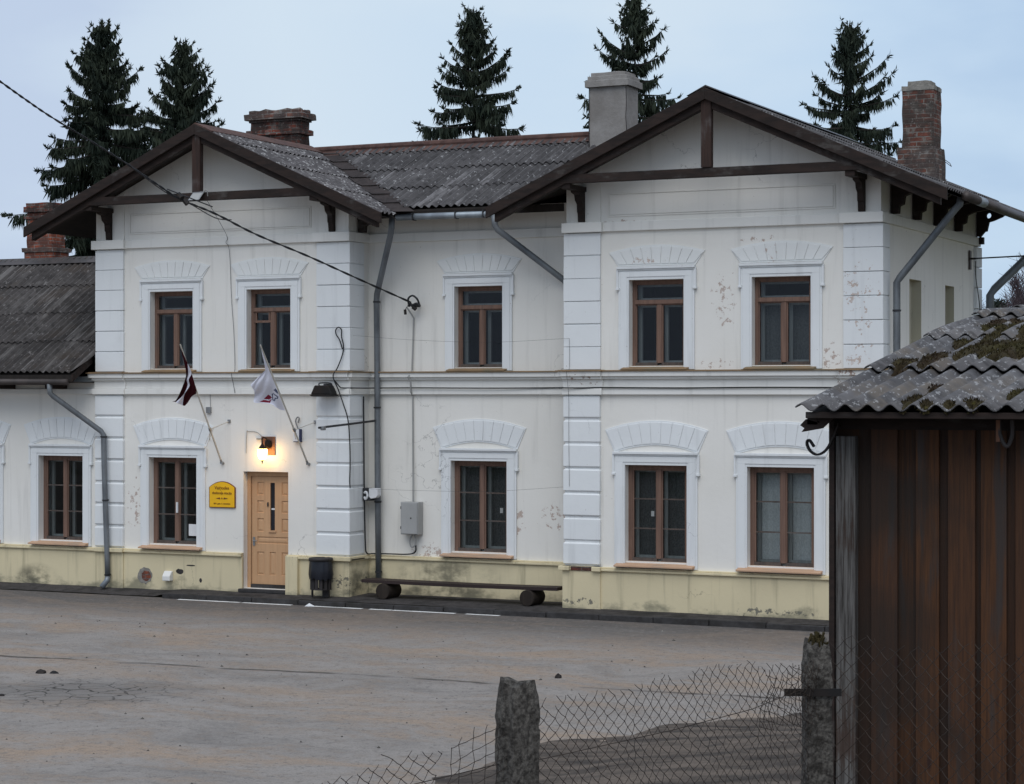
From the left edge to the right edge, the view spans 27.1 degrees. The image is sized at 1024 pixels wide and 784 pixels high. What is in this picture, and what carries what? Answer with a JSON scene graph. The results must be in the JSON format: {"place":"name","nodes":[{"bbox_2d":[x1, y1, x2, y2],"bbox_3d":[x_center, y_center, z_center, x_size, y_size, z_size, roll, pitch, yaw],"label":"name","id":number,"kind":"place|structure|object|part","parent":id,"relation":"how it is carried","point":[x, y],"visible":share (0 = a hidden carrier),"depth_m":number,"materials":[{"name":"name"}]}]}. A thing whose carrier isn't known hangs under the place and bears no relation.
{"place":"outdoors","nodes":[
{"label":"outdoors","id":0,"kind":"place"},
{"bbox_2d":[4,589,539,611],"bbox_3d":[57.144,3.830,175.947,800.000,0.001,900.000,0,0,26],"label":"ground","id":1,"kind":"structure","parent":0,"point":[161,596],"depth_m":39.99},
{"bbox_2d":[0,18,156,256],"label":"spruce tree","id":2,"kind":"object","parent":1,"relation":"on","point":[102,79],"visible":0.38,"depth_m":64.53,"materials":[{"name":"green plant"}]},
{"bbox_2d":[87,36,225,250],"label":"spruce tree","id":3,"kind":"object","parent":1,"relation":"on","point":[184,110],"visible":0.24,"depth_m":64.68,"materials":[{"name":"green plant"}]},
{"bbox_2d":[412,2,525,140],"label":"spruce tree","id":4,"kind":"object","parent":1,"relation":"on","point":[486,116],"visible":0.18,"depth_m":64.73,"materials":[{"name":"green plant"}]},
{"bbox_2d":[0,71,1023,625],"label":"station building","id":5,"kind":"structure","parent":1,"relation":"on","point":[704,235],"depth_m":38.28,"materials":[{"name":"beige paint"}]},
{"bbox_2d":[0,420,10,542],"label":"window","id":6,"kind":"structure","parent":5,"relation":"in","point":[4,427],"depth_m":41.77,"materials":[{"name":"white paint"}]},
{"bbox_2d":[24,417,94,546],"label":"window","id":7,"kind":"structure","parent":5,"relation":"in","point":[43,429],"depth_m":41.30,"materials":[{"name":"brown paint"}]},
{"bbox_2d":[135,260,209,371],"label":"window","id":8,"kind":"structure","parent":5,"relation":"in","point":[173,274],"depth_m":40.17,"materials":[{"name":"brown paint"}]},
{"bbox_2d":[133,417,213,550],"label":"window","id":9,"kind":"structure","parent":5,"relation":"in","point":[172,428],"depth_m":40.16,"materials":[{"name":"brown paint"}]},
{"bbox_2d":[188,190,207,199],"bbox_3d":[-5.727,-3.598,38.811,0.351,0.192,0.168,0,0,26],"label":"floodlight","id":10,"kind":"object","parent":5,"relation":"attached to","point":[196,195],"visible":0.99,"depth_m":38.80,"materials":[{"name":"metal"}]},
{"bbox_2d":[173,344,230,463],"bbox_3d":[-5.888,0.240,39.270,0.705,2.221,1.209,0,0,41],"label":"wall flag","id":11,"kind":"object","parent":5,"relation":"attached to","point":[188,391],"depth_m":39.05,"materials":[{"name":"fabric"}]},
{"bbox_2d":[206,399,211,412],"bbox_3d":[-5.663,0.217,39.681,0.095,0.355,0.045,0,0,26],"label":"junction box","id":12,"kind":"object","parent":5,"relation":"attached to","point":[208,409],"visible":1,"depth_m":39.67,"materials":[{"name":"metal"}]},
{"bbox_2d":[207,201,234,391],"bbox_3d":[-5.382,-1.741,39.179,0.174,3.525,0.708,0,0,37],"label":"lamp wire","id":13,"kind":"object","parent":5,"relation":"attached to","point":[231,298],"visible":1,"depth_m":39.44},
{"bbox_2d":[209,481,235,507],"bbox_3d":[-5.393,1.909,39.551,0.575,0.493,0.036,0,0,26],"label":"station sign","id":14,"kind":"object","parent":5,"relation":"attached to","point":[222,494],"visible":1,"depth_m":39.53,"materials":[{"name":"yellow metal"}]},
{"bbox_2d":[246,431,260,452],"bbox_3d":[-4.767,0.920,39.257,0.350,0.421,0.030,0,0,26],"label":"lantern wire","id":15,"kind":"object","parent":5,"relation":"attached to","point":[246,439],"visible":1,"depth_m":39.31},
{"bbox_2d":[238,471,287,593],"bbox_3d":[-4.517,2.585,39.209,1.070,2.230,0.340,0,0,26],"label":"door","id":16,"kind":"structure","parent":5,"relation":"in","point":[267,492],"depth_m":39.32,"materials":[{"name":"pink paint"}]},
{"bbox_2d":[257,436,275,463],"bbox_3d":[-4.543,1.070,39.006,0.300,0.500,0.328,0,0,26],"label":"wall lantern","id":17,"kind":"object","parent":5,"relation":"attached to","point":[266,447],"depth_m":39.03,"materials":[{"name":"glass"}]},
{"bbox_2d":[231,257,308,371],"bbox_3d":[-4.430,-1.430,39.211,1.697,2.110,0.520,0,0,26],"label":"window","id":18,"kind":"structure","parent":5,"relation":"in","point":[284,279],"depth_m":39.24,"materials":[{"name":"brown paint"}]},
{"bbox_2d":[251,345,315,465],"bbox_3d":[-4.261,0.253,38.289,0.672,2.180,1.491,0,0,37],"label":"wall flag","id":19,"kind":"object","parent":5,"relation":"attached to","point":[263,386],"depth_m":38.07,"materials":[{"name":"fabric"}]},
{"bbox_2d":[293,416,301,441],"bbox_3d":[-3.918,0.680,38.812,0.145,0.470,0.095,0,0,26],"label":"alarm box","id":20,"kind":"object","parent":5,"relation":"attached to","point":[299,433],"visible":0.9,"depth_m":38.78,"materials":[{"name":"blue plastic"}]},
{"bbox_2d":[310,382,337,396],"bbox_3d":[-3.377,-0.046,38.348,0.466,0.264,0.340,0,0,26],"label":"floodlight","id":21,"kind":"object","parent":5,"relation":"attached to","point":[325,390],"visible":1,"depth_m":38.25,"materials":[{"name":"black metal"}]},
{"bbox_2d":[333,327,350,487],"bbox_3d":[-3.087,0.276,38.276,0.324,2.910,0.186,0,0,26],"label":"loose cable","id":22,"kind":"object","parent":5,"relation":"attached to","point":[342,400],"visible":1,"depth_m":38.29,"materials":[{"name":"black rubber"}]},
{"bbox_2d":[318,420,375,429],"bbox_3d":[-2.963,0.592,38.195,0.084,0.177,1.431,0,0,39],"label":"wall bar","id":23,"kind":"object","parent":5,"relation":"attached to","point":[337,425],"depth_m":38.11,"materials":[{"name":"metal"}]},
{"bbox_2d":[363,488,380,500],"bbox_3d":[-2.546,1.865,38.714,0.330,0.230,0.200,0,0,26],"label":"meter box","id":24,"kind":"object","parent":5,"relation":"attached to","point":[370,494],"visible":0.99,"depth_m":38.62,"materials":[{"name":"white plastic"}]},
{"bbox_2d":[363,396,416,554],"bbox_3d":[-2.206,1.526,38.693,1.010,2.895,0.212,0,0,12],"label":"wall cable","id":25,"kind":"object","parent":5,"relation":"attached to","point":[364,487],"depth_m":38.73,"materials":[{"name":"grey plastic"}]},
{"bbox_2d":[407,307,413,501],"bbox_3d":[-1.840,0.221,38.553,0.149,3.538,0.105,0,0,-22],"label":"cable conduit","id":26,"kind":"object","parent":5,"relation":"attached to","point":[412,411],"visible":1,"depth_m":38.57,"materials":[{"name":"grey plastic"}]},
{"bbox_2d":[400,501,422,547],"bbox_3d":[-1.819,2.409,38.507,0.360,0.838,0.222,0,0,26],"label":"electrical cabinet","id":27,"kind":"object","parent":5,"relation":"attached to","point":[411,518],"visible":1,"depth_m":38.41,"materials":[{"name":"grey metal"}]},
{"bbox_3d":[-1.866,2.285,38.418,0.337,0.560,0.022,0,0,26],"label":"door","id":28,"kind":"part","parent":27,"relation":"part of","materials":[{"name":"grey paint"}]},
{"bbox_2d":[404,295,420,314],"bbox_3d":[-1.804,-1.577,38.438,0.312,0.360,0.247,0,0,-3],"label":"cable anchor","id":29,"kind":"object","parent":5,"relation":"attached to","point":[414,306],"visible":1,"depth_m":38.37,"materials":[{"name":"black metal"}]},
{"bbox_2d":[0,80,410,302],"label":"aerial cable","id":30,"kind":"object","parent":29,"relation":"attached to","point":[179,196],"visible":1,"depth_m":35.18,"materials":[{"name":"black metal"}]},
{"bbox_2d":[362,487,555,491],"bbox_3d":[-0.934,1.685,37.360,4.290,0.134,0.004,0,0,26],"label":"span wire","id":31,"kind":"object","parent":5,"relation":"attached to","point":[465,491],"visible":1,"depth_m":37.72,"materials":[{"name":"grey metal"}]},
{"bbox_2d":[353,335,567,341],"bbox_3d":[-0.944,-0.945,37.364,4.270,0.154,0.004,0,0,26],"label":"span wire","id":32,"kind":"object","parent":5,"relation":"attached to","point":[450,341],"visible":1,"depth_m":37.46,"materials":[{"name":"grey metal"}]},
{"bbox_2d":[433,419,525,558],"bbox_3d":[-0.535,1.725,38.141,1.868,2.490,0.585,0,0,26],"label":"window","id":33,"kind":"structure","parent":5,"relation":"in","point":[489,511],"depth_m":38.24,"materials":[{"name":"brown paint"}]},
{"bbox_2d":[437,253,521,370],"bbox_3d":[-0.553,-1.430,38.120,1.707,2.110,0.520,0,0,26],"label":"window","id":34,"kind":"structure","parent":5,"relation":"in","point":[479,268],"depth_m":38.14,"materials":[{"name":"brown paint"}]},
{"bbox_2d":[566,343,569,395],"bbox_3d":[0.954,0.350,36.372,0.017,2.540,0.130,0,0,26],"label":"pilaster wire","id":35,"kind":"object","parent":5,"relation":"attached to","point":[569,364],"visible":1,"depth_m":36.42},
{"bbox_2d":[334,379,831,388],"bbox_3d":[1.544,-0.143,36.446,10.151,0.171,0.882,0,0,26],"label":"ledge cable","id":36,"kind":"object","parent":5,"relation":"on","point":[564,387],"visible":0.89,"depth_m":37.34,"materials":[{"name":"plastic"}]},
{"bbox_2d":[605,420,707,569],"bbox_3d":[2.483,1.725,35.912,1.868,2.490,0.588,0,0,26],"label":"window","id":37,"kind":"structure","parent":5,"relation":"in","point":[666,528],"depth_m":36.01,"materials":[{"name":"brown paint"}]},
{"bbox_2d":[609,244,704,369],"bbox_3d":[2.479,-1.430,35.881,1.737,2.110,0.520,0,0,26],"label":"window","id":38,"kind":"structure","parent":5,"relation":"in","point":[680,261],"depth_m":35.90,"materials":[{"name":"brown paint"}]},
{"bbox_2d":[726,421,828,574],"bbox_3d":[4.463,1.725,34.958,1.898,2.490,0.589,0,0,26],"label":"window","id":39,"kind":"structure","parent":5,"relation":"in","point":[788,491],"depth_m":35.06,"materials":[{"name":"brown paint"}]},
{"bbox_2d":[731,240,832,368],"bbox_3d":[4.475,-1.430,34.953,1.757,2.110,0.580,0,0,26],"label":"window","id":40,"kind":"structure","parent":5,"relation":"in","point":[788,328],"depth_m":35.01,"materials":[{"name":"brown paint"}]},
{"bbox_2d":[969,250,979,309],"bbox_3d":[8.620,-1.770,39.532,0.119,1.701,0.529,0,0,26],"label":"cable hook","id":41,"kind":"object","parent":5,"relation":"attached to","point":[970,260],"visible":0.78,"depth_m":39.41,"materials":[{"name":"metal"}]},
{"bbox_2d":[973,255,1023,258],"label":"side cable","id":42,"kind":"object","parent":41,"relation":"attached to","point":[999,257],"visible":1,"depth_m":38.97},
{"bbox_2d":[576,0,682,128],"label":"spruce tree","id":43,"kind":"object","parent":1,"relation":"on","point":[635,19],"visible":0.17,"depth_m":64.78,"materials":[{"name":"green plant"}]},
{"bbox_2d":[798,17,901,156],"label":"spruce tree","id":44,"kind":"object","parent":1,"relation":"on","point":[846,56],"visible":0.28,"depth_m":64.69,"materials":[{"name":"green plant"}]},
{"bbox_2d":[994,298,1007,317],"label":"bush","id":45,"kind":"object","parent":1,"relation":"on","point":[998,304],"visible":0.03,"depth_m":145.78,"materials":[{"name":"green plant"}]},
{"bbox_2d":[1000,286,1023,307],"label":"bare tree","id":46,"kind":"object","parent":1,"relation":"on","point":[1007,300],"visible":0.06,"depth_m":132.15,"materials":[{"name":"plant"}]},
{"bbox_2d":[1001,268,1023,307],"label":"bare tree","id":47,"kind":"object","parent":1,"relation":"on","point":[1019,298],"visible":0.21,"depth_m":129.87,"materials":[{"name":"plant"}]},
{"bbox_2d":[1005,253,1023,302],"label":"bare tree","id":48,"kind":"object","parent":1,"relation":"on","point":[1016,280],"visible":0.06,"depth_m":133.90,"materials":[{"name":"plant"}]},
{"bbox_2d":[0,589,828,783],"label":"yard","id":49,"kind":"structure","parent":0,"point":[70,713],"depth_m":27.89,"materials":[{"name":"grey asphalt"}]},
{"bbox_2d":[36,669,45,673],"bbox_3d":[-6.417,3.802,28.912,0.169,0.067,0.126,0,0,26],"label":"dark clod","id":50,"kind":"object","parent":49,"relation":"on","point":[40,671],"visible":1,"depth_m":28.87,"materials":[{"name":"black soil"}]},
{"bbox_2d":[177,599,499,615],"bbox_3d":[-3.186,3.822,37.744,6.600,0.001,0.127,0,0,26],"label":"painted line","id":51,"kind":"object","parent":49,"relation":"on","point":[337,607],"visible":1,"depth_m":37.68,"materials":[{"name":"white paint"}]},
{"bbox_2d":[2,606,796,783],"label":"grit","id":52,"kind":"object","parent":49,"relation":"on","point":[342,680],"visible":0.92,"depth_m":29.04,"materials":[{"name":"concrete"}]},
{"bbox_2d":[162,593,828,631],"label":"kerb","id":53,"kind":"structure","parent":49,"relation":"on","point":[680,621],"depth_m":36.20,"materials":[{"name":"concrete"}]},
{"bbox_2d":[0,582,828,625],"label":"pavement","id":54,"kind":"structure","parent":0,"point":[489,603],"depth_m":37.67,"materials":[{"name":"concrete"}]},
{"bbox_2d":[308,557,333,596],"bbox_3d":[-3.442,3.341,38.269,0.470,0.718,0.439,0,0,26],"label":"litter bin","id":55,"kind":"object","parent":54,"relation":"on","point":[321,569],"visible":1,"depth_m":38.12,"materials":[{"name":"paint"}]},
{"bbox_2d":[361,578,561,605],"bbox_3d":[-0.887,3.532,37.493,3.860,0.339,0.452,0,0,26],"label":"log bench","id":56,"kind":"object","parent":54,"relation":"on","point":[530,595],"visible":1,"depth_m":37.37,"materials":[{"name":"brown wood"}]},
{"bbox_2d":[0,0,1023,308],"label":"sky","id":57,"kind":"structure","parent":0,"point":[366,70],"materials":[{"name":"blue"}]},
{"bbox_2d":[432,713,801,783],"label":"dirt bank","id":58,"kind":"structure","parent":0,"point":[477,777],"depth_m":21.21,"materials":[{"name":"soil"}]},
{"bbox_2d":[322,631,1023,783],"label":"wire fence","id":59,"kind":"object","parent":58,"relation":"on","point":[517,739],"visible":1,"depth_m":11.67,"materials":[{"name":"metal"}]},
{"bbox_2d":[795,305,1023,783],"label":"timber shed","id":60,"kind":"structure","parent":58,"relation":"on","point":[925,446],"depth_m":14.03,"materials":[{"name":"brown wood"}]}
]}

